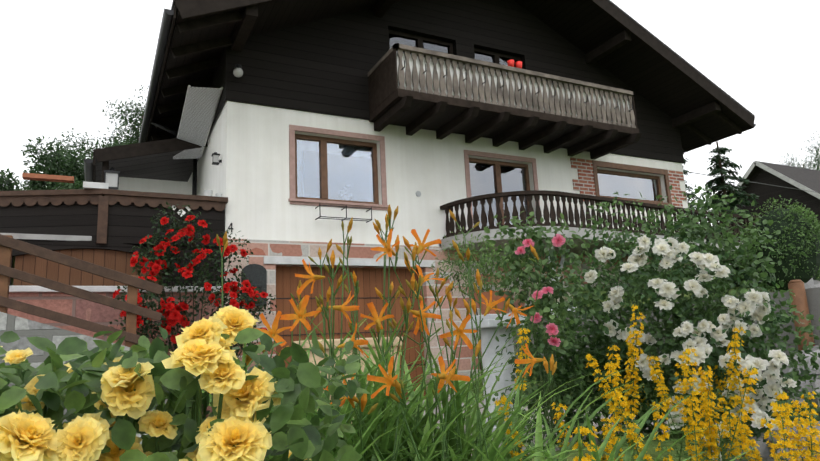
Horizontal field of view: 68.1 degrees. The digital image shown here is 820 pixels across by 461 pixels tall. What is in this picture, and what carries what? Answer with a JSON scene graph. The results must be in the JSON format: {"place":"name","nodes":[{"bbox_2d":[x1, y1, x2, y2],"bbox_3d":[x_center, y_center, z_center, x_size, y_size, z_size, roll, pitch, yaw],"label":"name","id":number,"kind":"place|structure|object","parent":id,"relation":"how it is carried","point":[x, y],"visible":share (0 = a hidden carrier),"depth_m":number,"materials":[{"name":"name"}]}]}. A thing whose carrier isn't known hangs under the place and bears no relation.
{"place":"outdoors","nodes":[
{"label":"outdoors","id":0,"kind":"place"},
{"bbox_2d":[0,233,91,285],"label":"ledge","id":1,"kind":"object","parent":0,"point":[50,237],"depth_m":7.80,"materials":[{"name":"concrete"}]},
{"bbox_2d":[104,167,119,189],"bbox_3d":[-4.943,-0.294,9.997,0.240,1.550,0.240,3,-12,-27],"label":"terrace lamp post","id":2,"kind":"object","parent":1,"relation":"on","point":[111,170],"visible":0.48,"depth_m":10.02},
{"bbox_2d":[105,172,117,186],"bbox_3d":[-4.968,-0.819,10.099,0.180,0.240,0.180,3,-12,-27],"label":"terrace lamp glass","id":3,"kind":"object","parent":2,"relation":"attached to","point":[112,179],"visible":0.71,"depth_m":10.02,"materials":[{"name":"white glass"}]},
{"bbox_2d":[0,201,224,246],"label":"terrace parapet","id":4,"kind":"structure","parent":1,"relation":"on","point":[131,223],"depth_m":8.08,"materials":[{"name":"brown wood"}]},
{"bbox_2d":[0,189,227,243],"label":"terrace parapet cap","id":5,"kind":"object","parent":1,"relation":"on","point":[103,199],"visible":0.96,"depth_m":8.06,"materials":[{"name":"brown wood"}]},
{"bbox_2d":[83,181,221,196],"bbox_3d":[-3.540,-0.562,8.468,1.799,0.100,0.153,3,-12,-27],"label":"ledge","id":6,"kind":"object","parent":5,"relation":"on","point":[92,185],"visible":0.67,"depth_m":8.08,"materials":[{"name":"concrete"}]},
{"bbox_2d":[172,205,190,216],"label":"terrace diamonds","id":7,"kind":"object","parent":5,"relation":"attached to","point":[187,208],"visible":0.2,"depth_m":8.53,"materials":[{"name":"white"}]},
{"bbox_2d":[93,138,207,182],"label":"porch fascia","id":8,"kind":"structure","parent":1,"relation":"on","point":[105,156],"depth_m":10.26,"materials":[{"name":"brown wood"}]},
{"bbox_2d":[84,159,93,181],"bbox_3d":[-5.992,-0.816,11.347,0.150,0.075,3.300,3,-12,-27],"label":"post","id":9,"kind":"object","parent":8,"relation":"attached to","point":[88,168],"visible":0.41,"depth_m":10.28,"materials":[{"name":"grey metal"}]},
{"bbox_2d":[22,173,73,182],"bbox_3d":[-4.529,-0.659,7.607,0.550,0.055,0.120,3,-12,-27],"label":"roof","id":10,"kind":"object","parent":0,"point":[46,177],"visible":1,"depth_m":7.57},
{"bbox_2d":[0,312,174,451],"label":"stair cheek wall","id":11,"kind":"structure","parent":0,"point":[23,328],"depth_m":5.19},
{"bbox_2d":[0,235,137,346],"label":"fence posts","id":12,"kind":"object","parent":11,"relation":"on","point":[6,258],"visible":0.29,"depth_m":5.45,"materials":[{"name":"brown wood"}]},
{"bbox_2d":[0,234,163,344],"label":"fence rails","id":13,"kind":"object","parent":12,"relation":"attached to","point":[63,259],"visible":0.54,"depth_m":5.56,"materials":[{"name":"brown wood"}]},
{"bbox_2d":[118,177,197,194],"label":"porch wall","id":14,"kind":"structure","parent":0,"point":[151,185],"depth_m":11.36,"materials":[{"name":"white paint"}]},
{"bbox_2d":[96,150,198,182],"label":"porch roof","id":15,"kind":"structure","parent":14,"relation":"on","point":[163,166],"depth_m":11.34,"materials":[{"name":"brown wood"}]},
{"bbox_2d":[142,227,258,411],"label":"plant stems","id":16,"kind":"object","parent":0,"point":[165,299],"visible":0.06,"depth_m":7.86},
{"bbox_2d":[104,202,276,358],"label":"rose bush leaves","id":17,"kind":"object","parent":16,"relation":"attached to","point":[151,304],"visible":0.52,"depth_m":7.80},
{"bbox_2d":[113,215,267,343],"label":"red roses","id":18,"kind":"object","parent":17,"relation":"attached to","point":[174,317],"visible":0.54,"depth_m":7.68,"materials":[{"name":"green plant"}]},
{"bbox_2d":[303,151,373,201],"bbox_3d":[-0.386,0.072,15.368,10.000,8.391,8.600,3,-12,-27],"label":"curtain","id":19,"kind":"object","parent":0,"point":[329,181],"depth_m":10.22,"materials":[{"name":"white fabric"}]},
{"bbox_2d":[339,185,352,199],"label":"window flowers","id":20,"kind":"object","parent":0,"point":[347,197],"depth_m":10.05,"materials":[{"name":"white plant"}]},
{"bbox_2d":[293,337,403,423],"bbox_3d":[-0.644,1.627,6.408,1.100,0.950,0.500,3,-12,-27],"label":"driveway","id":21,"kind":"structure","parent":0,"point":[337,343],"depth_m":6.29,"materials":[{"name":"grey concrete"}]},
{"bbox_2d":[0,0,819,264],"label":"sky","id":22,"kind":"structure","parent":0,"point":[61,61],"materials":[{"name":"white"}]},
{"bbox_2d":[171,277,818,460],"bbox_3d":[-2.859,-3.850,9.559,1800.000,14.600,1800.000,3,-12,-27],"label":"ground","id":23,"kind":"structure","parent":0,"point":[652,451],"depth_m":3.95,"materials":[{"name":"green plant"}]},
{"bbox_2d":[0,168,20,190],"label":"tree","id":24,"kind":"object","parent":23,"relation":"on","point":[6,182],"depth_m":17.92,"materials":[{"name":"green plant"}]},
{"bbox_2d":[2,135,82,190],"bbox_3d":[-13.188,1.260,20.686,6.141,8.842,4.338,-3,-11,2],"label":"tree","id":25,"kind":"object","parent":23,"relation":"on","point":[38,168],"depth_m":20.44,"materials":[{"name":"green plant"}]},
{"bbox_2d":[40,147,92,187],"bbox_3d":[-12.582,1.157,22.376,6.778,9.558,5.978,3,-12,-27],"label":"tree","id":26,"kind":"object","parent":23,"relation":"on","point":[77,163],"depth_m":22.87,"materials":[{"name":"green plant"}]},
{"bbox_2d":[47,83,149,158],"bbox_3d":[-11.924,-0.366,29.141,9.940,14.827,8.862,3,-12,-27],"label":"tree","id":27,"kind":"object","parent":23,"relation":"on","point":[135,125],"depth_m":29.56,"materials":[{"name":"green plant"}]},
{"bbox_2d":[7,292,223,417],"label":"stone wall","id":28,"kind":"structure","parent":23,"relation":"on","point":[77,307],"depth_m":7.76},
{"bbox_2d":[9,286,220,292],"bbox_3d":[-6.684,0.657,6.670,8.980,0.080,0.370,3,-12,-27],"label":"ledge","id":29,"kind":"object","parent":28,"relation":"on","point":[24,289],"depth_m":7.79,"materials":[{"name":"concrete"}]},
{"bbox_2d":[13,249,161,285],"bbox_3d":[-4.173,0.490,7.953,1.700,0.500,0.040,3,-12,-27],"label":"terrace plank panel","id":30,"kind":"object","parent":29,"relation":"on","point":[118,261],"visible":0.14,"depth_m":7.87,"materials":[{"name":"brown wood"}]},
{"bbox_2d":[9,239,223,285],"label":"wall","id":31,"kind":"structure","parent":29,"relation":"on","point":[53,245],"depth_m":8.15,"materials":[{"name":"brown wood"}]},
{"bbox_2d":[103,139,130,146],"bbox_3d":[-11.808,1.260,25.972,4.754,10.536,3.763,3,-12,-27],"label":"tree","id":32,"kind":"object","parent":23,"relation":"on","point":[116,143],"depth_m":26.26,"materials":[{"name":"green plant"}]},
{"bbox_2d":[0,305,369,460],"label":"yellow rose","id":33,"kind":"object","parent":23,"relation":"on","point":[301,383],"depth_m":1.20,"materials":[{"name":"yellow plant"}]},
{"bbox_2d":[188,100,687,246],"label":"stucco house walls","id":34,"kind":"structure","parent":23,"relation":"on","point":[248,176],"depth_m":10.05,"materials":[{"name":"white paint"}]},
{"bbox_2d":[177,85,222,156],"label":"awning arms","id":35,"kind":"object","parent":34,"relation":"attached to","point":[212,118],"visible":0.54,"depth_m":10.01},
{"bbox_2d":[173,87,220,158],"bbox_3d":[-3.632,-1.777,10.252,0.446,0.568,2.404,3,-12,-27],"label":"awning","id":36,"kind":"object","parent":35,"relation":"attached to","point":[199,110],"visible":1,"depth_m":10.04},
{"bbox_2d":[211,152,221,164],"bbox_3d":[-2.986,-1.113,9.376,0.145,0.185,0.110,3,-12,-27],"label":"wall lantern","id":37,"kind":"object","parent":34,"relation":"attached to","point":[215,163],"visible":0.83,"depth_m":9.34,"materials":[{"name":"black metal"}]},
{"bbox_2d":[212,155,218,161],"bbox_3d":[-3.001,-1.097,9.365,0.080,0.120,0.080,3,-12,-27],"label":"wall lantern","id":38,"kind":"object","parent":37,"relation":"in","point":[215,158],"visible":0.79,"depth_m":9.33,"materials":[{"name":"white glass"}]},
{"bbox_2d":[297,139,355,196],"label":"window curtains","id":39,"kind":"object","parent":34,"relation":"attached to","point":[299,166],"depth_m":9.92,"materials":[{"name":"white fabric"}]},
{"bbox_2d":[295,134,378,203],"bbox_3d":[-1.210,-0.972,9.947,1.470,1.110,0.070,3,-12,-27],"label":"window frame","id":40,"kind":"object","parent":34,"relation":"attached to","point":[323,141],"visible":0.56,"depth_m":9.88,"materials":[{"name":"brown wood"}]},
{"bbox_2d":[297,139,373,201],"bbox_3d":[-1.216,-0.969,9.961,1.400,1.040,0.010,3,-12,-27],"label":"window glass","id":41,"kind":"object","parent":40,"relation":"in","point":[364,155],"visible":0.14,"depth_m":10.02,"materials":[{"name":"clear glass"}]},
{"bbox_2d":[288,124,388,210],"bbox_3d":[-1.135,-1.004,9.804,1.690,1.290,0.060,3,-12,-27],"label":"window trim","id":42,"kind":"structure","parent":34,"relation":"attached to","point":[292,199],"depth_m":9.75,"materials":[{"name":"brown wood"}]},
{"bbox_2d":[315,203,371,222],"bbox_3d":[-1.044,-0.273,9.584,0.872,0.216,0.226,3,-12,-27],"label":"window box rack","id":43,"kind":"object","parent":34,"relation":"attached to","point":[319,205],"visible":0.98,"depth_m":9.50,"materials":[{"name":"metal"}]},
{"bbox_2d":[264,256,434,267],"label":"garage lintel","id":44,"kind":"structure","parent":34,"relation":"attached to","point":[279,260],"depth_m":9.51,"materials":[{"name":"concrete"}]},
{"bbox_2d":[276,266,425,400],"bbox_3d":[-0.916,1.748,9.561,2.530,2.340,0.050,3,-12,-27],"label":"garage door","id":45,"kind":"structure","parent":34,"relation":"attached to","point":[369,279],"depth_m":9.67,"materials":[{"name":"wood"}]},
{"bbox_2d":[276,297,424,365],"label":"garage door grooves","id":46,"kind":"object","parent":45,"relation":"attached to","point":[344,333],"visible":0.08,"depth_m":9.49,"materials":[{"name":"brown wood"}]},
{"bbox_2d":[388,29,452,62],"bbox_3d":[0.211,-2.742,11.030,1.400,1.700,0.070,3,-12,-27],"label":"window frame","id":47,"kind":"object","parent":34,"relation":"attached to","point":[421,40],"visible":0.29,"depth_m":11.15,"materials":[{"name":"brown wood"}]},
{"bbox_2d":[389,34,448,60],"bbox_3d":[0.205,-2.739,11.043,1.330,1.630,0.010,3,-12,-27],"label":"window glass","id":48,"kind":"object","parent":47,"relation":"attached to","point":[393,39],"depth_m":11.13,"materials":[{"name":"clear glass"}]},
{"bbox_2d":[208,0,683,163],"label":"wood siding","id":49,"kind":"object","parent":34,"relation":"attached to","point":[324,66],"depth_m":10.57,"materials":[{"name":"brown wood"}]},
{"bbox_2d":[233,67,242,77],"bbox_3d":[-2.590,-2.382,9.147,0.150,0.150,0.146,3,-12,-27],"label":"wall globe lamp","id":50,"kind":"object","parent":49,"relation":"attached to","point":[237,72],"visible":0.98,"depth_m":9.10,"materials":[{"name":"glass"}]},
{"bbox_2d":[150,0,741,153],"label":"roof purlins","id":51,"kind":"object","parent":34,"relation":"attached to","point":[247,19],"visible":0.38,"depth_m":10.15,"materials":[{"name":"brown wood"}]},
{"bbox_2d":[148,0,749,149],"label":"roof soffit","id":52,"kind":"structure","parent":51,"relation":"attached to","point":[636,64],"depth_m":12.20,"materials":[{"name":"brown wood"}]},
{"bbox_2d":[171,0,754,116],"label":"house roof tiles","id":53,"kind":"object","parent":52,"relation":"on","point":[684,60],"visible":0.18,"depth_m":12.35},
{"bbox_2d":[145,0,754,152],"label":"roof fascia","id":54,"kind":"structure","parent":34,"relation":"attached to","point":[187,9],"depth_m":11.86,"materials":[{"name":"brown wood"}]},
{"bbox_2d":[139,8,755,194],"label":"roof gutters","id":55,"kind":"object","parent":54,"relation":"attached to","point":[167,18],"visible":0.29,"depth_m":9.84,"materials":[{"name":"metal"}]},
{"bbox_2d":[474,48,520,75],"bbox_3d":[1.727,-2.666,11.796,1.200,1.700,0.070,3,-12,-27],"label":"door frame","id":56,"kind":"object","parent":34,"relation":"attached to","point":[496,56],"visible":0.21,"depth_m":11.91,"materials":[{"name":"brown wood"}]},
{"bbox_2d":[475,53,516,74],"bbox_3d":[1.720,-2.663,11.809,1.130,1.630,0.010,3,-12,-27],"label":"door glass","id":57,"kind":"object","parent":56,"relation":"attached to","point":[487,58],"depth_m":11.87,"materials":[{"name":"clear glass"}]},
{"bbox_2d":[469,158,529,224],"bbox_3d":[1.676,-0.518,11.339,1.450,1.620,0.070,3,-12,-27],"label":"door frame","id":58,"kind":"object","parent":34,"relation":"attached to","point":[497,174],"visible":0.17,"depth_m":11.42,"materials":[{"name":"brown wood"}]},
{"bbox_2d":[469,162,528,227],"bbox_3d":[1.669,-0.515,11.352,1.380,1.550,0.010,3,-12,-27],"label":"door glass","id":59,"kind":"object","parent":58,"relation":"in","point":[482,179],"depth_m":11.38,"materials":[{"name":"clear glass"}]},
{"bbox_2d":[464,150,539,228],"bbox_3d":[1.743,-0.547,11.209,1.630,1.800,0.030,3,-12,-27],"label":"door trim","id":60,"kind":"structure","parent":34,"relation":"attached to","point":[467,153],"depth_m":11.24,"materials":[{"name":"brown wood"}]},
{"bbox_2d":[368,49,638,133],"bbox_3d":[1.822,-2.247,10.979,5.120,0.860,1.130,3,-12,-27],"label":"balcony edge","id":61,"kind":"object","parent":34,"relation":"attached to","point":[385,91],"visible":0.56,"depth_m":9.94,"materials":[{"name":"brown wood"}]},
{"bbox_2d":[368,43,635,127],"bbox_3d":[1.823,-2.318,10.984,5.130,0.740,1.150,3,-12,-27],"label":"balcony balustrade","id":62,"kind":"object","parent":61,"relation":"attached to","point":[619,115],"visible":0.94,"depth_m":10.34,"materials":[{"name":"wood"}]},
{"bbox_2d":[396,52,631,124],"bbox_3d":[2.038,-2.369,10.564,5.030,0.640,0.005,3,-12,-27],"label":"balcony liner","id":63,"kind":"object","parent":62,"relation":"attached to","point":[483,77],"depth_m":10.29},
{"bbox_2d":[507,59,521,68],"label":"red balcony pots","id":64,"kind":"object","parent":62,"relation":"on","point":[510,62],"visible":0.79,"depth_m":10.48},
{"bbox_2d":[401,60,632,110],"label":"baluster gaps","id":65,"kind":"object","parent":62,"relation":"attached to","point":[519,89],"visible":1,"depth_m":10.30,"materials":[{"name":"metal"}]},
{"bbox_2d":[374,96,641,158],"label":"support beams","id":66,"kind":"structure","parent":34,"relation":"attached to","point":[398,109],"depth_m":10.72,"materials":[{"name":"brown wood"}]},
{"bbox_2d":[371,97,630,151],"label":"balcony floor","id":67,"kind":"structure","parent":66,"relation":"on","point":[414,111],"depth_m":10.57,"materials":[{"name":"brown wood"}]},
{"bbox_2d":[439,226,740,260],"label":"balcony slab","id":68,"kind":"structure","parent":34,"relation":"attached to","point":[567,233],"depth_m":10.14,"materials":[{"name":"concrete"}]},
{"bbox_2d":[440,190,761,241],"bbox_3d":[4.290,-0.045,11.901,7.701,0.580,2.509,6,-14,-38],"label":"balcony balustrade","id":69,"kind":"object","parent":68,"relation":"on","point":[529,194],"visible":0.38,"depth_m":10.08,"materials":[{"name":"brown wood"}]},
{"bbox_2d":[570,157,686,207],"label":"brick window quoins","id":70,"kind":"object","parent":34,"relation":"attached to","point":[584,183],"depth_m":12.29,"materials":[{"name":"red brick"}]},
{"bbox_2d":[597,169,662,201],"bbox_3d":[4.646,-0.925,12.969,2.000,0.640,0.060,3,-12,-27],"label":"window frame","id":71,"kind":"object","parent":34,"relation":"attached to","point":[657,178],"visible":0.44,"depth_m":13.09,"materials":[{"name":"brown wood"}]},
{"bbox_2d":[598,173,658,200],"bbox_3d":[4.642,-0.923,12.978,1.930,0.570,0.010,3,-12,-27],"label":"window glass","id":72,"kind":"object","parent":71,"relation":"in","point":[610,185],"visible":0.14,"depth_m":12.99,"materials":[{"name":"glass"}]},
{"bbox_2d":[592,160,671,204],"bbox_3d":[4.725,-0.958,12.817,2.280,0.880,0.090,3,-12,-27],"label":"window surround","id":73,"kind":"object","parent":34,"relation":"attached to","point":[618,166],"visible":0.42,"depth_m":12.87,"materials":[{"name":"brown wood"}]},
{"bbox_2d":[689,172,819,192],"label":"overhead wire","id":74,"kind":"object","parent":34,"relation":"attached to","point":[759,183],"depth_m":22.33,"materials":[{"name":"metal"}]},
{"bbox_2d":[137,204,756,460],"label":"daylily","id":75,"kind":"object","parent":23,"relation":"on","point":[426,447],"depth_m":2.41,"materials":[{"name":"orange plant"}]},
{"bbox_2d":[219,219,552,460],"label":"lily stems","id":76,"kind":"object","parent":75,"relation":"attached to","point":[383,355],"visible":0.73,"depth_m":2.42,"materials":[{"name":"green plant"}]},
{"bbox_2d":[224,239,696,398],"bbox_3d":[1.789,1.843,10.869,10.020,3.000,0.330,3,-12,-27],"label":"house stone base","id":77,"kind":"object","parent":23,"relation":"on","point":[260,249],"visible":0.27,"depth_m":10.03,"materials":[{"name":"stone"}]},
{"bbox_2d":[241,264,266,305],"bbox_3d":[-2.253,0.787,8.774,0.350,0.610,0.085,3,-12,-27],"label":"mailbox","id":78,"kind":"object","parent":77,"relation":"in","point":[256,274],"visible":0.5,"depth_m":8.78,"materials":[{"name":"grey metal"}]},
{"bbox_2d":[514,240,562,449],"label":"rose stems","id":79,"kind":"object","parent":23,"relation":"on","point":[550,401],"visible":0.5,"depth_m":3.94,"materials":[{"name":"green plant"}]},
{"bbox_2d":[483,211,591,368],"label":"rose bush leaves","id":80,"kind":"object","parent":79,"relation":"attached to","point":[518,266],"visible":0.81,"depth_m":4.03,"materials":[{"name":"green plant"}]},
{"bbox_2d":[514,234,565,346],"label":"pink roses","id":81,"kind":"object","parent":80,"relation":"attached to","point":[558,240],"visible":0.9,"depth_m":3.77,"materials":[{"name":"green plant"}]},
{"bbox_2d":[548,246,564,280],"bbox_3d":[2.628,1.544,10.245,0.098,2.670,1.175,-9,-12,27],"label":"balcony post","id":82,"kind":"object","parent":23,"relation":"on","point":[562,261],"visible":0.03,"depth_m":10.50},
{"bbox_2d":[349,232,819,460],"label":"hedge","id":83,"kind":"object","parent":23,"relation":"on","point":[816,417],"depth_m":4.05,"materials":[{"name":"green plant"}]},
{"bbox_2d":[488,184,819,451],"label":"rose bush leaves","id":84,"kind":"object","parent":23,"relation":"on","point":[567,369],"visible":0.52,"depth_m":4.49,"materials":[{"name":"green plant"}]},
{"bbox_2d":[494,302,819,460],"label":"loosestrife","id":85,"kind":"object","parent":23,"relation":"on","point":[805,423],"depth_m":2.95,"materials":[{"name":"yellow plant"}]},
{"bbox_2d":[512,287,819,385],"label":"stone wall","id":86,"kind":"structure","parent":23,"relation":"on","point":[813,297],"depth_m":5.94,"materials":[{"name":"grey stone"}]},
{"bbox_2d":[540,235,796,460],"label":"white roses","id":87,"kind":"object","parent":23,"relation":"on","point":[753,297],"visible":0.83,"depth_m":3.94,"materials":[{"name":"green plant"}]},
{"bbox_2d":[557,228,795,437],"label":"rose bush stems","id":88,"kind":"object","parent":23,"relation":"on","point":[677,347],"visible":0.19,"depth_m":4.53,"materials":[{"name":"green plant"}]},
{"bbox_2d":[682,158,711,285],"bbox_3d":[6.652,-0.448,15.280,2.371,4.882,2.032,3,-12,-27],"label":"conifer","id":89,"kind":"object","parent":23,"relation":"on","point":[686,182],"depth_m":15.04,"materials":[{"name":"green plant"}]},
{"bbox_2d":[699,141,773,288],"bbox_3d":[7.870,-0.096,15.053,2.424,4.374,2.492,3,-12,-27],"label":"conifer","id":90,"kind":"object","parent":23,"relation":"on","point":[715,171],"depth_m":15.09,"materials":[{"name":"green plant"}]},
{"bbox_2d":[726,278,819,460],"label":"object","id":91,"kind":"object","parent":23,"relation":"on","point":[764,451],"visible":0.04,"depth_m":3.44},
{"bbox_2d":[730,167,819,236],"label":"neighbour house walls","id":92,"kind":"structure","parent":23,"relation":"on","point":[764,192],"depth_m":42.13,"materials":[{"name":"black wood"}]},
{"bbox_2d":[728,161,819,204],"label":"roof edge trim","id":93,"kind":"structure","parent":92,"relation":"on","point":[809,178],"depth_m":42.81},
{"bbox_2d":[733,161,819,198],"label":"neighbour house bargeboards","id":94,"kind":"object","parent":93,"relation":"attached to","point":[779,175],"visible":0.61,"depth_m":41.18,"materials":[{"name":"wood"}]},
{"bbox_2d":[737,195,819,292],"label":"topiary shrub","id":95,"kind":"object","parent":23,"relation":"on","point":[800,273],"depth_m":9.78,"materials":[{"name":"green plant"}]},
{"bbox_2d":[775,139,819,168],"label":"tree","id":96,"kind":"object","parent":23,"relation":"on","point":[796,160],"depth_m":66.54,"materials":[{"name":"plant"}]},
{"bbox_2d":[780,344,819,415],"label":"rockery rocks","id":97,"kind":"object","parent":23,"relation":"on","point":[816,383],"visible":0.21,"depth_m":5.04,"materials":[{"name":"grey stone"}]},
{"bbox_2d":[788,279,814,349],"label":"fence posts","id":98,"kind":"object","parent":23,"relation":"on","point":[797,287],"visible":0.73,"depth_m":5.72,"materials":[{"name":"brown wood"}]},
{"bbox_2d":[799,131,819,170],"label":"tree","id":99,"kind":"object","parent":23,"relation":"on","point":[818,160],"visible":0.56,"depth_m":56.98,"materials":[{"name":"plant"}]},
{"bbox_2d":[406,398,689,455],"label":"forecourt paving","id":100,"kind":"structure","parent":0,"point":[556,446],"depth_m":5.91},
{"bbox_2d":[428,227,540,380],"bbox_3d":[0.831,0.949,6.222,1.098,2.082,1.143,3,-12,-27],"label":"maple shrub","id":101,"kind":"object","parent":100,"relation":"on","point":[489,260],"depth_m":6.35,"materials":[{"name":"green plant"}]},
{"bbox_2d":[459,314,527,438],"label":"gate pillar","id":102,"kind":"structure","parent":100,"relation":"on","point":[489,323],"depth_m":5.52,"materials":[{"name":"white paint"}]},
{"bbox_2d":[474,291,512,314],"bbox_3d":[0.800,0.697,5.752,0.370,0.210,0.380,3,-12,-27],"label":"pedestal pot","id":103,"kind":"object","parent":102,"relation":"on","point":[500,305],"visible":0.27,"depth_m":5.62,"materials":[{"name":"ceramic"}]}
]}

